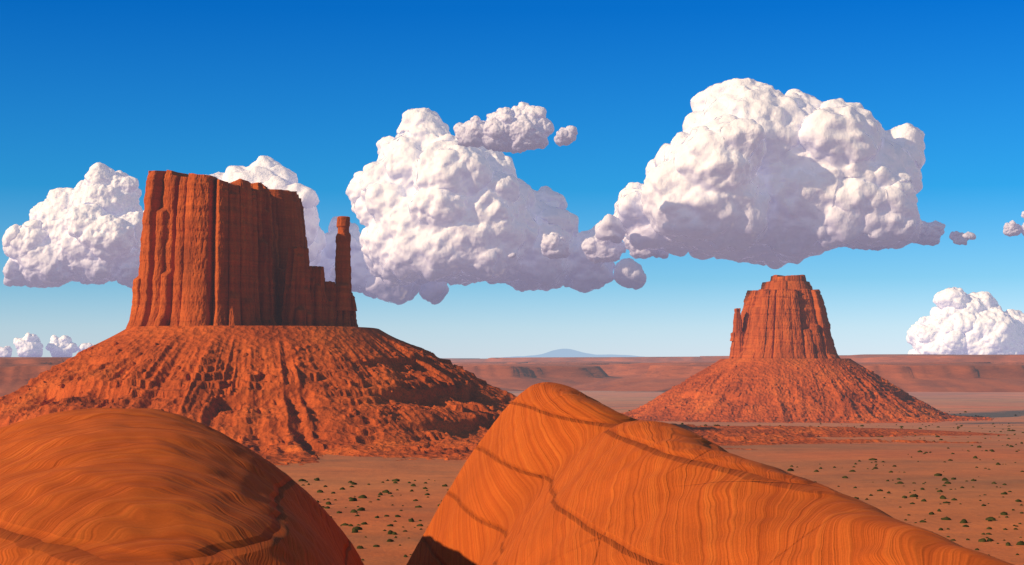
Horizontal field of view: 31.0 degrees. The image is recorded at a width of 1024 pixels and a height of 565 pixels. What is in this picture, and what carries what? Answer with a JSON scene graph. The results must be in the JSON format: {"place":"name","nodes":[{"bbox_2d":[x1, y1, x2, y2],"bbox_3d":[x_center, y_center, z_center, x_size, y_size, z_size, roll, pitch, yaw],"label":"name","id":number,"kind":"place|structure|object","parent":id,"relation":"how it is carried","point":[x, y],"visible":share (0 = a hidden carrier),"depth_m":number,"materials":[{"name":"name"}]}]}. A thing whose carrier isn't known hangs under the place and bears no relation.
{"place":"outdoors","nodes":[
{"label":"outdoors","id":0,"kind":"place"},
{"bbox_2d":[0,332,93,356],"bbox_3d":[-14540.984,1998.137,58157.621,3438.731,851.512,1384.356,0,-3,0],"label":"cloud","id":1,"kind":"structure","parent":0,"point":[28,344],"depth_m":58084.69,"materials":[{"name":"white"}]},
{"bbox_2d":[2,162,142,288],"bbox_3d":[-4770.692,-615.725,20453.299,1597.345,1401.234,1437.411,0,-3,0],"label":"cloud","id":2,"kind":"structure","parent":0,"point":[87,230],"depth_m":20038.68,"materials":[{"name":"white"}]},
{"bbox_2d":[143,155,448,304],"bbox_3d":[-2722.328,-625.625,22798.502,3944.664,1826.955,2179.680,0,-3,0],"label":"cloud","id":3,"kind":"structure","parent":0,"point":[268,172],"depth_m":22399.81,"materials":[{"name":"white"}]},
{"bbox_2d":[346,108,646,292],"bbox_3d":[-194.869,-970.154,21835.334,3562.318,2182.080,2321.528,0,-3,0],"label":"cloud","id":4,"kind":"structure","parent":0,"point":[430,198],"depth_m":21182.52,"materials":[{"name":"white"}]},
{"bbox_2d":[0,326,1005,465],"bbox_3d":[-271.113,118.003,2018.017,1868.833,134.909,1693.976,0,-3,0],"label":"talus slope","id":5,"kind":"structure","parent":0,"point":[317,414],"depth_m":1799.45,"materials":[{"name":"brown stone"}]},
{"bbox_2d":[125,170,357,330],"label":"butte","id":6,"kind":"object","parent":5,"relation":"on","point":[215,251],"visible":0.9,"depth_m":1921.72,"materials":[{"name":"stone"}]},
{"bbox_2d":[0,342,982,463],"bbox_3d":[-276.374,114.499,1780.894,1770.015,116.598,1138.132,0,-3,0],"label":"scattered rocks","id":7,"kind":"object","parent":5,"relation":"on","point":[354,412],"visible":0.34,"depth_m":1795.27,"materials":[{"name":"brown stone"}]},
{"bbox_2d":[0,0,1023,358],"label":"sky","id":8,"kind":"structure","parent":0,"point":[135,88],"materials":[{"name":"blue"}]},
{"bbox_2d":[453,102,577,153],"bbox_3d":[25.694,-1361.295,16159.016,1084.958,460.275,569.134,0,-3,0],"label":"cloud","id":9,"kind":"structure","parent":0,"point":[521,127],"depth_m":16061.22,"materials":[{"name":"white"}]},
{"bbox_2d":[501,349,643,357],"bbox_3d":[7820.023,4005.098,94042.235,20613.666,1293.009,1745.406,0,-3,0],"label":"mountain range","id":10,"kind":"structure","parent":0,"point":[564,353],"depth_m":94887.97,"materials":[{"name":"blue"}]},
{"bbox_2d":[508,232,668,263],"bbox_3d":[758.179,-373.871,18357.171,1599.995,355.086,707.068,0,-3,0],"label":"cloud","id":11,"kind":"structure","parent":0,"point":[554,245],"depth_m":18257.30,"materials":[{"name":"white"}]},
{"bbox_2d":[275,391,1023,564],"bbox_3d":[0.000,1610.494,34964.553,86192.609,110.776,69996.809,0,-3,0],"label":"desert ground","id":12,"kind":"structure","parent":0,"point":[334,473],"depth_m":1349.63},
{"bbox_2d":[0,408,363,564],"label":"foreground rock","id":13,"kind":"object","parent":12,"relation":"on","point":[119,486],"visible":1,"depth_m":15.52,"materials":[{"name":"orange stone"}]},
{"bbox_2d":[0,354,1023,396],"bbox_3d":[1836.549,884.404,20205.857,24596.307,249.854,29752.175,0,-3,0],"label":"distant mesas","id":14,"kind":"structure","parent":12,"relation":"on","point":[945,373],"depth_m":8024.87,"materials":[{"name":"brown stone"}]},
{"bbox_2d":[298,410,1023,560],"bbox_3d":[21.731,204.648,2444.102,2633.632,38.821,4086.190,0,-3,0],"label":"scrub vegetation","id":15,"kind":"object","parent":12,"relation":"on","point":[355,529],"visible":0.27,"depth_m":1096.79,"materials":[{"name":"green plant"}]},
{"bbox_2d":[406,382,1013,564],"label":"foreground rock","id":16,"kind":"object","parent":12,"relation":"on","point":[551,473],"visible":1,"depth_m":16.67,"materials":[{"name":"orange stone"}]},
{"bbox_2d":[595,78,975,268],"bbox_3d":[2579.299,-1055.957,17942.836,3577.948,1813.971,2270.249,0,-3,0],"label":"cloud","id":17,"kind":"structure","parent":0,"point":[750,171],"depth_m":17286.19,"materials":[{"name":"white"}]},
{"bbox_2d":[621,358,998,422],"bbox_3d":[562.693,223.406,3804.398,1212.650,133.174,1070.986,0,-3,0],"label":"talus slope","id":18,"kind":"structure","parent":0,"point":[828,395],"depth_m":3580.39,"materials":[{"name":"brown stone"}]},
{"bbox_2d":[729,275,839,358],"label":"butte","id":19,"kind":"object","parent":18,"relation":"on","point":[780,316],"visible":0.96,"depth_m":3718.73,"materials":[{"name":"stone"}]},
{"bbox_2d":[627,364,991,422],"bbox_3d":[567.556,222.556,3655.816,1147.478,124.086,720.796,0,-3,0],"label":"scattered rocks","id":20,"kind":"object","parent":18,"relation":"on","point":[764,387],"visible":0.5,"depth_m":3591.12,"materials":[{"name":"brown stone"}]},
{"bbox_2d":[847,220,968,250],"bbox_3d":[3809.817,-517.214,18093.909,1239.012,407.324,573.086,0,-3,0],"label":"cloud","id":21,"kind":"structure","parent":0,"point":[932,233],"depth_m":17858.05,"materials":[{"name":"white"}]},
{"bbox_2d":[906,287,1023,354],"bbox_3d":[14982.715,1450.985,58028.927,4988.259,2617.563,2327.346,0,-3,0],"label":"cloud","id":22,"kind":"structure","parent":0,"point":[958,321],"depth_m":57373.16,"materials":[{"name":"white"}]},
{"bbox_2d":[1003,211,1023,236],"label":"cloud","id":23,"kind":"structure","parent":0,"point":[1011,228],"depth_m":16353.97,"materials":[{"name":"white"}]}
]}

